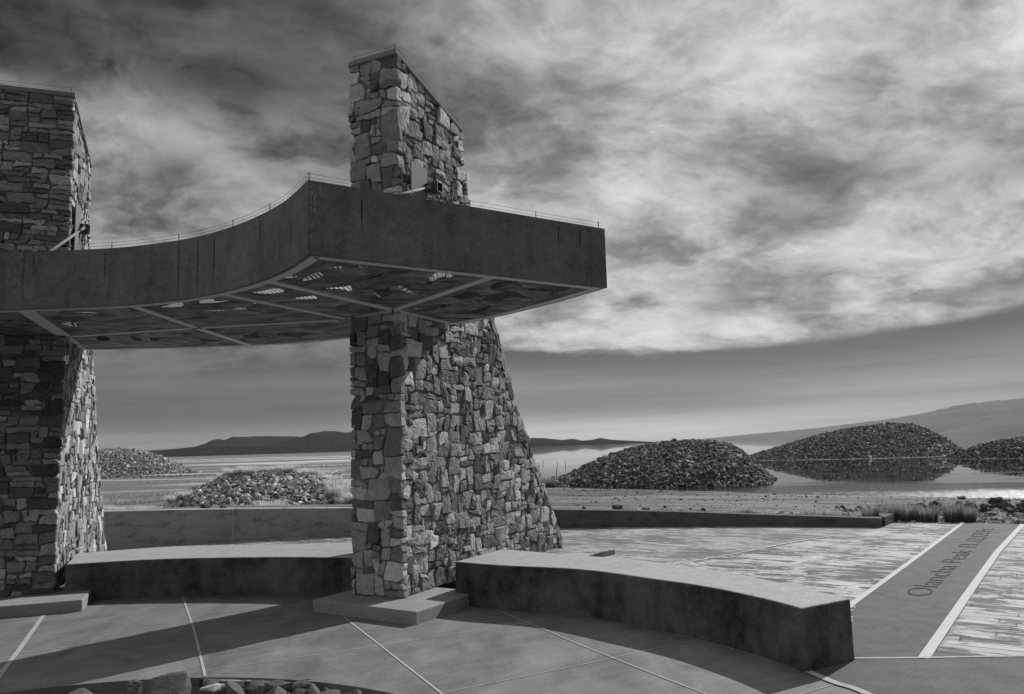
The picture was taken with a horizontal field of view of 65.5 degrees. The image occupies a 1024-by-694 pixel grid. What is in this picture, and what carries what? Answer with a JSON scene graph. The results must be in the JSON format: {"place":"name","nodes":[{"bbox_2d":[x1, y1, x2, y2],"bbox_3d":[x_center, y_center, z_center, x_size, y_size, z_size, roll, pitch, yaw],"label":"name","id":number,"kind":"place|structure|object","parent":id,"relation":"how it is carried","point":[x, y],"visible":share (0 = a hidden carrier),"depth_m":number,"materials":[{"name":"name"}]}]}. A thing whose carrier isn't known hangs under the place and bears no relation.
{"place":"outdoors","nodes":[
{"label":"outdoors","id":0,"kind":"place"},
{"bbox_2d":[149,436,298,452],"bbox_3d":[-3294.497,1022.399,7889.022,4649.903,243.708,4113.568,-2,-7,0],"label":"mountain ridge","id":1,"kind":"structure","parent":0,"point":[257,441],"depth_m":7655.96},
{"bbox_2d":[154,446,324,456],"bbox_3d":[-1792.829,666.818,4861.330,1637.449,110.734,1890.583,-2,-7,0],"label":"foothill ridge","id":2,"kind":"structure","parent":0,"point":[209,451],"depth_m":4409.68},
{"bbox_2d":[266,431,652,451],"bbox_3d":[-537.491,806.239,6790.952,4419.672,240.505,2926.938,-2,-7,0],"label":"mountain ridge","id":3,"kind":"structure","parent":0,"point":[330,441],"depth_m":6113.26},
{"bbox_2d":[0,595,990,693],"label":"plaza","id":4,"kind":"structure","parent":0,"point":[446,662],"depth_m":6.34,"materials":[{"name":"concrete"}]},
{"bbox_2d":[92,686,321,693],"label":"pit lining","id":5,"kind":"object","parent":4,"relation":"in","point":[194,689],"visible":0.23,"depth_m":5.76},
{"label":"pit rubble","id":6,"kind":"object","parent":5,"relation":"in","visible":0},
{"bbox_2d":[68,688,92,693],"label":"boulder","id":7,"kind":"object","parent":6,"relation":"on","point":[81,691],"visible":1,"depth_m":5.52,"materials":[{"name":"grey stone"}]},
{"bbox_2d":[125,679,142,693],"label":"boulder","id":8,"kind":"object","parent":6,"relation":"on","point":[133,686],"visible":1,"depth_m":5.56,"materials":[{"name":"grey stone"}]},
{"bbox_2d":[146,671,191,693],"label":"boulder","id":9,"kind":"object","parent":6,"relation":"on","point":[178,682],"visible":1,"depth_m":5.42,"materials":[{"name":"grey stone"}]},
{"bbox_2d":[202,678,219,685],"bbox_3d":[-2.133,2.372,5.629,0.114,0.045,0.146,-2,-7,0],"label":"boulder","id":10,"kind":"object","parent":6,"relation":"on","point":[207,681],"visible":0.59,"depth_m":5.62,"materials":[{"name":"grey stone"}]},
{"bbox_2d":[199,683,224,692],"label":"boulder","id":11,"kind":"object","parent":6,"relation":"on","point":[215,688],"visible":1,"depth_m":5.46,"materials":[{"name":"grey stone"}]},
{"bbox_2d":[225,680,244,693],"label":"boulder","id":12,"kind":"object","parent":6,"relation":"on","point":[232,687],"visible":1,"depth_m":5.43,"materials":[{"name":"grey stone"}]},
{"bbox_2d":[244,680,265,693],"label":"boulder","id":13,"kind":"object","parent":6,"relation":"on","point":[254,687],"visible":0.88,"depth_m":5.54,"materials":[{"name":"grey stone"}]},
{"bbox_2d":[263,679,284,689],"bbox_3d":[-1.644,2.354,5.550,0.158,0.043,0.137,4,-9,-38],"label":"boulder","id":14,"kind":"object","parent":6,"relation":"on","point":[269,685],"visible":0.91,"depth_m":5.52,"materials":[{"name":"grey stone"}]},
{"bbox_2d":[265,686,290,693],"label":"boulder","id":15,"kind":"object","parent":6,"relation":"on","point":[276,690],"visible":1,"depth_m":5.37,"materials":[{"name":"grey stone"}]},
{"bbox_2d":[292,688,308,693],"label":"boulder","id":16,"kind":"object","parent":6,"relation":"on","point":[300,691],"visible":1,"depth_m":5.35,"materials":[{"name":"grey stone"}]},
{"bbox_2d":[290,679,311,689],"bbox_3d":[-1.442,2.331,5.480,0.156,0.078,0.096,-5,-8,26],"label":"boulder","id":17,"kind":"object","parent":16,"relation":"on","point":[304,683],"visible":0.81,"depth_m":5.47,"materials":[{"name":"grey stone"}]},
{"bbox_2d":[308,683,319,693],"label":"boulder","id":18,"kind":"object","parent":6,"relation":"on","point":[313,689],"visible":0.9,"depth_m":5.41,"materials":[{"name":"grey stone"}]},
{"bbox_2d":[317,689,340,693],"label":"boulder","id":19,"kind":"object","parent":6,"relation":"on","point":[334,691],"visible":1,"depth_m":5.32,"materials":[{"name":"grey stone"}]},
{"bbox_2d":[344,689,361,693],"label":"boulder","id":20,"kind":"object","parent":6,"relation":"on","point":[356,691],"visible":1,"depth_m":5.26,"materials":[{"name":"grey stone"}]},
{"bbox_2d":[0,596,1023,693],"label":"plaza joints","id":21,"kind":"object","parent":4,"relation":"on","point":[38,622],"visible":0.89,"depth_m":6.16,"materials":[{"name":"grey concrete"}]},
{"bbox_2d":[455,549,854,672],"bbox_3d":[1.065,2.297,7.346,1.184,0.465,4.255,5,-10,-43],"label":"concrete bench","id":22,"kind":"object","parent":4,"relation":"on","point":[803,630],"visible":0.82,"depth_m":6.77,"materials":[{"name":"grey concrete"}]},
{"bbox_2d":[0,0,1023,450],"label":"sky","id":23,"kind":"structure","parent":0,"point":[810,212],"materials":[{"name":"grey"}]},
{"bbox_2d":[60,523,1020,689],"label":"terrace paving","id":24,"kind":"structure","parent":0,"point":[671,545],"depth_m":13.12,"materials":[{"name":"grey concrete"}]},
{"bbox_2d":[0,80,106,617],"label":"stone pillar","id":25,"kind":"structure","parent":24,"relation":"on","point":[51,515],"depth_m":9.30,"materials":[{"name":"stone"}]},
{"bbox_2d":[0,172,606,349],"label":"canopy","id":26,"kind":"object","parent":25,"relation":"attached to","point":[494,263],"visible":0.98,"depth_m":7.32,"materials":[{"name":"metal"}]},
{"bbox_2d":[65,542,354,600],"bbox_3d":[-3.228,2.717,9.665,4.530,0.455,1.566,-2,-7,4],"label":"concrete bench","id":27,"kind":"object","parent":24,"relation":"on","point":[316,569],"visible":0.65,"depth_m":9.18,"materials":[{"name":"grey concrete"}]},
{"bbox_2d":[313,44,564,624],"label":"stone pillar","id":28,"kind":"structure","parent":24,"relation":"on","point":[446,474],"depth_m":8.75,"materials":[{"name":"stone"}]},
{"bbox_2d":[103,507,893,549],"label":"wall","id":29,"kind":"structure","parent":24,"relation":"on","point":[134,528],"depth_m":14.93,"materials":[{"name":"concrete"}]},
{"bbox_2d":[590,550,614,556],"bbox_3d":[1.313,3.006,11.637,0.247,0.070,0.331,-8,-10,43],"label":"concrete wedge","id":30,"kind":"object","parent":24,"relation":"on","point":[606,553],"visible":0.91,"depth_m":11.52,"materials":[{"name":"grey concrete"}]},
{"bbox_2d":[675,523,1023,657],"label":"plank panels","id":31,"kind":"object","parent":24,"relation":"on","point":[851,566],"visible":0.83,"depth_m":9.67,"materials":[{"name":"grey wood"}]},
{"bbox_2d":[676,522,1023,656],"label":"kerb strips","id":32,"kind":"object","parent":31,"relation":"on","point":[932,645],"visible":0.88,"depth_m":8.43,"materials":[{"name":"grey concrete"}]},
{"bbox_2d":[100,452,1023,523],"bbox_3d":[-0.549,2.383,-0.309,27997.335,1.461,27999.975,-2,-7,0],"label":"ground","id":33,"kind":"structure","parent":0,"point":[210,465],"depth_m":34.69,"materials":[{"name":"grey sand"}]},
{"bbox_2d":[104,505,135,509],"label":"grass clump","id":34,"kind":"object","parent":33,"relation":"on","point":[122,507],"visible":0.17,"depth_m":29.72,"materials":[{"name":"grey plant"}]},
{"bbox_2d":[134,504,159,508],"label":"grass clump","id":35,"kind":"object","parent":33,"relation":"on","point":[140,506],"visible":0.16,"depth_m":30.92,"materials":[{"name":"grey plant"}]},
{"bbox_2d":[98,447,200,476],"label":"rock mound","id":36,"kind":"object","parent":33,"relation":"on","point":[117,460],"visible":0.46,"depth_m":100.99,"materials":[{"name":"grey stone"}]},
{"bbox_2d":[136,505,170,508],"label":"grass clump","id":37,"kind":"object","parent":33,"relation":"on","point":[161,506],"visible":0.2,"depth_m":30.29,"materials":[{"name":"grey plant"}]},
{"bbox_2d":[100,471,215,478],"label":"rubble strip","id":38,"kind":"object","parent":33,"relation":"on","point":[122,473],"visible":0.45,"depth_m":86.70,"materials":[{"name":"grey gravel"}]},
{"bbox_2d":[154,501,176,507],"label":"grass clump","id":39,"kind":"object","parent":33,"relation":"on","point":[167,504],"visible":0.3,"depth_m":30.86,"materials":[{"name":"grey plant"}]},
{"bbox_2d":[169,490,192,499],"bbox_3d":[-12.769,5.774,31.109,1.170,0.372,1.183,-5,-8,24],"label":"grass clump","id":40,"kind":"object","parent":33,"relation":"on","point":[178,494],"visible":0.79,"depth_m":30.87,"materials":[{"name":"grey plant"}]},
{"bbox_2d":[102,463,350,505],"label":"dry grass","id":41,"kind":"structure","parent":33,"relation":"on","point":[131,500],"depth_m":39.65,"materials":[{"name":"grey plant"}]},
{"bbox_2d":[171,468,335,507],"bbox_3d":[-9.923,6.038,32.010,9.108,2.283,6.848,-2,-7,0],"label":"rock mound","id":42,"kind":"object","parent":33,"relation":"on","point":[296,487],"visible":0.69,"depth_m":30.48,"materials":[{"name":"grey stone"}]},
{"bbox_2d":[165,494,180,503],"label":"grass clump","id":43,"kind":"object","parent":42,"relation":"on","point":[170,499],"visible":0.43,"depth_m":31.14,"materials":[{"name":"grey plant"}]},
{"bbox_2d":[221,467,236,474],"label":"grass clump","id":44,"kind":"object","parent":42,"relation":"on","point":[225,472],"visible":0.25,"depth_m":32.11,"materials":[{"name":"grey plant"}]},
{"bbox_2d":[222,468,241,475],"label":"grass clump","id":45,"kind":"object","parent":42,"relation":"on","point":[236,472],"visible":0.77,"depth_m":31.77,"materials":[{"name":"grey plant"}]},
{"bbox_2d":[239,466,264,475],"bbox_3d":[-10.482,4.966,31.986,1.404,0.416,1.419,-1,-7,-7],"label":"grass clump","id":46,"kind":"object","parent":42,"relation":"on","point":[245,470],"visible":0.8,"depth_m":31.72,"materials":[{"name":"grey plant"}]},
{"bbox_2d":[253,498,291,504],"bbox_3d":[-8.717,5.788,28.837,1.734,0.579,1.752,1,-8,-21],"label":"shrub","id":47,"kind":"object","parent":42,"relation":"on","point":[262,502],"visible":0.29,"depth_m":28.82,"materials":[{"name":"grey plant"}]},
{"bbox_2d":[263,466,284,470],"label":"grass clump","id":48,"kind":"object","parent":42,"relation":"on","point":[272,467],"visible":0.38,"depth_m":32.11,"materials":[{"name":"grey plant"}]},
{"bbox_2d":[276,464,298,473],"bbox_3d":[-9.076,4.925,32.183,1.290,0.427,1.180,-6,-8,31],"label":"grass clump","id":49,"kind":"object","parent":42,"relation":"on","point":[288,469],"visible":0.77,"depth_m":32.02,"materials":[{"name":"grey plant"}]},
{"bbox_2d":[299,467,322,474],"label":"grass clump","id":50,"kind":"object","parent":42,"relation":"on","point":[310,471],"visible":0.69,"depth_m":32.16,"materials":[{"name":"grey plant"}]},
{"bbox_2d":[318,470,331,476],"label":"grass clump","id":51,"kind":"object","parent":42,"relation":"on","point":[326,473],"visible":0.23,"depth_m":32.81,"materials":[{"name":"grey plant"}]},
{"bbox_2d":[321,474,346,479],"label":"grass clump","id":52,"kind":"object","parent":42,"relation":"on","point":[335,477],"visible":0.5,"depth_m":32.11,"materials":[{"name":"grey plant"}]},
{"bbox_2d":[320,478,347,486],"bbox_3d":[-7.026,5.396,31.364,1.367,0.506,1.326,-8,-9,41],"label":"grass clump","id":53,"kind":"object","parent":33,"relation":"on","point":[338,481],"visible":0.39,"depth_m":31.15,"materials":[{"name":"grey plant"}]},
{"bbox_2d":[319,469,349,475],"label":"scrub bush","id":54,"kind":"object","parent":33,"relation":"on","point":[337,471],"visible":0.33,"depth_m":72.90,"materials":[{"name":"grey plant"}]},
{"bbox_2d":[322,484,347,501],"bbox_3d":[-6.834,5.604,30.661,1.408,0.678,1.366,-1,-7,-9],"label":"grass clump","id":55,"kind":"object","parent":33,"relation":"on","point":[330,489],"visible":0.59,"depth_m":30.40,"materials":[{"name":"grey plant"}]},
{"bbox_2d":[322,481,348,492],"bbox_3d":[-6.834,5.523,30.952,1.400,0.591,1.385,2,-8,-28],"label":"grass clump","id":56,"kind":"object","parent":33,"relation":"on","point":[340,485],"visible":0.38,"depth_m":30.75,"materials":[{"name":"grey plant"}]},
{"bbox_2d":[328,489,350,502],"bbox_3d":[-6.661,5.735,30.609,1.223,0.594,1.210,-4,-7,15],"label":"grass clump","id":57,"kind":"object","parent":33,"relation":"on","point":[337,496],"visible":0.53,"depth_m":30.32,"materials":[{"name":"grey plant"}]},
{"bbox_2d":[333,496,351,503],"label":"grass clump","id":58,"kind":"object","parent":33,"relation":"on","point":[337,501],"visible":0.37,"depth_m":29.95,"materials":[{"name":"grey plant"}]},
{"bbox_2d":[337,493,352,503],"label":"grass clump","id":59,"kind":"object","parent":33,"relation":"on","point":[347,501],"visible":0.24,"depth_m":29.83,"materials":[{"name":"grey plant"}]},
{"bbox_2d":[117,504,881,520],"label":"verge","id":60,"kind":"structure","parent":33,"relation":"on","point":[350,505],"depth_m":20.77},
{"bbox_2d":[200,501,210,507],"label":"rock","id":61,"kind":"object","parent":60,"relation":"on","point":[205,504],"visible":0.59,"depth_m":16.57,"materials":[{"name":"grey stone"}]},
{"bbox_2d":[612,504,622,508],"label":"rock","id":62,"kind":"object","parent":60,"relation":"on","point":[617,506],"visible":0.52,"depth_m":17.00,"materials":[{"name":"grey stone"}]},
{"bbox_2d":[731,505,740,512],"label":"grass tuft","id":63,"kind":"object","parent":60,"relation":"on","point":[736,510],"visible":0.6,"depth_m":16.29,"materials":[{"name":"grey plant"}]},
{"bbox_2d":[738,504,750,512],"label":"grass tuft","id":64,"kind":"object","parent":60,"relation":"on","point":[744,510],"visible":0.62,"depth_m":16.07,"materials":[{"name":"grey plant"}]},
{"bbox_2d":[743,504,756,512],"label":"grass tuft","id":65,"kind":"object","parent":60,"relation":"on","point":[751,508],"visible":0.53,"depth_m":16.16,"materials":[{"name":"grey plant"}]},
{"bbox_2d":[798,508,809,514],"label":"grass tuft","id":66,"kind":"object","parent":60,"relation":"on","point":[801,513],"visible":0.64,"depth_m":15.65,"materials":[{"name":"grey plant"}]},
{"bbox_2d":[803,505,816,514],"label":"grass tuft","id":67,"kind":"object","parent":60,"relation":"on","point":[812,512],"visible":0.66,"depth_m":15.59,"materials":[{"name":"grey plant"}]},
{"bbox_2d":[813,507,825,514],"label":"grass tuft","id":68,"kind":"object","parent":60,"relation":"on","point":[820,513],"visible":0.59,"depth_m":15.46,"materials":[{"name":"grey plant"}]},
{"bbox_2d":[622,505,1023,523],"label":"gravel","id":69,"kind":"structure","parent":60,"relation":"on","point":[981,517],"depth_m":15.32,"materials":[{"name":"grey gravel"}]},
{"bbox_2d":[888,502,921,521],"bbox_3d":[7.479,3.117,15.148,0.723,0.385,0.677,-3,-7,13],"label":"brush","id":70,"kind":"object","parent":69,"relation":"on","point":[907,515],"visible":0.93,"depth_m":15.02,"materials":[{"name":"grey plant"}]},
{"bbox_2d":[913,503,942,522],"bbox_3d":[7.788,3.095,14.928,0.649,0.356,0.608,-4,-7,15],"label":"brush","id":71,"kind":"object","parent":69,"relation":"on","point":[927,515],"visible":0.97,"depth_m":14.81,"materials":[{"name":"grey plant"}]},
{"bbox_2d":[938,500,968,522],"bbox_3d":[8.130,3.028,14.708,0.563,0.414,0.541,-8,-10,42],"label":"brush","id":72,"kind":"object","parent":69,"relation":"on","point":[952,516],"visible":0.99,"depth_m":14.62,"materials":[{"name":"grey plant"}]},
{"bbox_2d":[954,503,979,522],"bbox_3d":[8.378,3.049,14.665,0.510,0.346,0.478,2,-8,-27],"label":"brush","id":73,"kind":"object","parent":69,"relation":"on","point":[970,516],"visible":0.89,"depth_m":14.55,"materials":[{"name":"grey plant"}]},
{"bbox_2d":[823,508,833,514],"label":"grass tuft","id":74,"kind":"object","parent":60,"relation":"on","point":[829,512],"visible":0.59,"depth_m":15.55,"materials":[{"name":"grey plant"}]},
{"bbox_2d":[832,509,842,515],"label":"grass tuft","id":75,"kind":"object","parent":60,"relation":"on","point":[838,512],"visible":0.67,"depth_m":15.37,"materials":[{"name":"grey plant"}]},
{"bbox_2d":[859,506,880,516],"bbox_3d":[6.954,3.212,15.435,0.538,0.298,0.574,-1,-7,-4],"label":"brush","id":76,"kind":"object","parent":60,"relation":"on","point":[866,512],"visible":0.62,"depth_m":15.35,"materials":[{"name":"grey plant"}]},
{"bbox_2d":[869,502,905,521],"bbox_3d":[7.233,3.150,15.259,0.735,0.361,0.686,-2,-7,5],"label":"brush","id":77,"kind":"object","parent":60,"relation":"on","point":[886,510],"visible":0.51,"depth_m":15.14,"materials":[{"name":"grey plant"}]},
{"bbox_2d":[541,476,557,487],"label":"grass clump","id":78,"kind":"object","parent":33,"relation":"on","point":[548,482],"visible":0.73,"depth_m":44.12,"materials":[{"name":"grey plant"}]},
{"bbox_2d":[546,438,777,486],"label":"rock mound","id":79,"kind":"object","parent":33,"relation":"on","point":[673,462],"visible":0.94,"depth_m":45.45,"materials":[{"name":"grey stone"}]},
{"bbox_2d":[545,487,1022,512],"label":"scattered stones","id":80,"kind":"object","parent":33,"relation":"on","point":[839,505],"visible":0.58,"depth_m":27.84,"materials":[{"name":"grey stone"}]},
{"bbox_2d":[932,500,941,506],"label":"boulder","id":81,"kind":"object","parent":33,"relation":"on","point":[936,503],"visible":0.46,"depth_m":18.72,"materials":[{"name":"grey stone"}]},
{"bbox_2d":[964,501,977,507],"bbox_3d":[10.644,3.658,18.422,0.286,0.194,0.281,-2,-7,0],"label":"boulder","id":82,"kind":"object","parent":33,"relation":"on","point":[970,503],"visible":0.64,"depth_m":18.38,"materials":[{"name":"grey stone"}]},
{"bbox_2d":[978,506,989,512],"bbox_3d":[10.678,3.691,17.978,0.308,0.184,0.236,-2,-7,0],"label":"boulder","id":83,"kind":"object","parent":33,"relation":"on","point":[983,509],"visible":0.66,"depth_m":17.93,"materials":[{"name":"grey stone"}]},
{"bbox_2d":[979,503,991,507],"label":"boulder","id":84,"kind":"object","parent":83,"relation":"on","point":[985,504],"visible":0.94,"depth_m":18.01,"materials":[{"name":"grey stone"}]},
{"bbox_2d":[984,510,995,515],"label":"boulder","id":85,"kind":"object","parent":33,"relation":"on","point":[990,513],"visible":0.55,"depth_m":17.50,"materials":[{"name":"grey stone"}]},
{"bbox_2d":[1001,507,1011,514],"bbox_3d":[11.011,3.660,17.724,0.239,0.196,0.188,-6,-9,34],"label":"boulder","id":86,"kind":"object","parent":33,"relation":"on","point":[1008,510],"visible":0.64,"depth_m":17.66,"materials":[{"name":"grey stone"}]},
{"bbox_2d":[999,501,1014,507],"bbox_3d":[11.215,3.602,18.022,0.282,0.229,0.256,2,-8,-29],"label":"boulder","id":87,"kind":"object","parent":33,"relation":"on","point":[1003,504],"visible":0.56,"depth_m":17.99,"materials":[{"name":"grey stone"}]},
{"bbox_2d":[1010,507,1023,512],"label":"boulder","id":88,"kind":"object","parent":33,"relation":"on","point":[1021,509],"visible":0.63,"depth_m":17.65,"materials":[{"name":"grey stone"}]},
{"bbox_2d":[1015,502,1023,508],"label":"boulder","id":89,"kind":"object","parent":33,"relation":"on","point":[1019,504],"visible":0.69,"depth_m":17.82,"materials":[{"name":"grey stone"}]},
{"bbox_2d":[530,432,1023,497],"bbox_3d":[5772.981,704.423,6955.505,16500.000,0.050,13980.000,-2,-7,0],"label":"water","id":90,"kind":"structure","parent":0,"point":[954,478],"depth_m":51.75,"materials":[{"name":"grey liquid"}]},
{"bbox_2d":[760,456,941,460],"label":"shore crust","id":91,"kind":"object","parent":90,"relation":"in","point":[833,459],"visible":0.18,"depth_m":86.52},
{"bbox_2d":[749,422,961,460],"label":"rock mound","id":92,"kind":"object","parent":90,"relation":"in","point":[893,440],"visible":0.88,"depth_m":90.41,"materials":[{"name":"grey stone"}]},
{"bbox_2d":[936,436,1023,458],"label":"rock mound","id":93,"kind":"object","parent":90,"relation":"in","point":[1006,448],"visible":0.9,"depth_m":75.40,"materials":[{"name":"grey stone"}]},
{"bbox_2d":[655,398,1023,441],"bbox_3d":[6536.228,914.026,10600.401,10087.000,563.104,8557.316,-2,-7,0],"label":"mountain ridge","id":94,"kind":"structure","parent":0,"point":[942,420],"depth_m":10153.65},
{"bbox_2d":[816,657,1023,693],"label":"walk","id":95,"kind":"structure","parent":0,"point":[998,675],"depth_m":5.32,"materials":[{"name":"concrete"}]},
{"bbox_2d":[852,522,1019,658],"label":"walkway","id":96,"kind":"structure","parent":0,"point":[892,617],"depth_m":7.91,"materials":[{"name":"concrete"}]},
{"bbox_2d":[907,566,957,595],"bbox_3d":[4.709,2.590,8.895,0.226,0.004,2.197,-7,-9,35],"label":"engraved word","id":97,"kind":"object","parent":96,"relation":"on","point":[909,590],"visible":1,"depth_m":8.66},
{"bbox_2d":[941,551,971,562],"bbox_3d":[5.869,2.755,10.488,0.223,0.004,1.201,-7,-9,35],"label":"engraved word","id":98,"kind":"object","parent":96,"relation":"on","point":[956,556],"visible":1,"depth_m":10.41,"materials":[{"name":"black paint"}]},
{"bbox_2d":[958,543,978,547],"bbox_3d":[6.599,2.860,11.494,0.222,0.004,0.466,-7,-9,36],"label":"engraved word","id":99,"kind":"object","parent":96,"relation":"on","point":[968,545],"visible":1,"depth_m":11.46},
{"bbox_2d":[965,532,989,540],"bbox_3d":[7.275,2.953,12.391,0.265,0.004,1.209,-7,-9,35],"label":"engraved word","id":100,"kind":"object","parent":96,"relation":"on","point":[968,539],"visible":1,"depth_m":12.40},
{"bbox_2d":[938,406,1023,433],"bbox_3d":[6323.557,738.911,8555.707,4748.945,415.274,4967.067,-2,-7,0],"label":"mountain ridge","id":101,"kind":"structure","parent":0,"point":[1009,420],"depth_m":7943.38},
{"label":"boulder","id":102,"kind":"object","parent":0,"visible":0},
{"bbox_2d":[988,497,999,503],"bbox_3d":[11.077,3.554,18.277,0.268,0.209,0.220,-4,-7,15],"label":"boulder","id":103,"kind":"object","parent":102,"relation":"on","point":[991,500],"visible":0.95,"depth_m":18.21,"materials":[{"name":"grey stone"}]}
]}

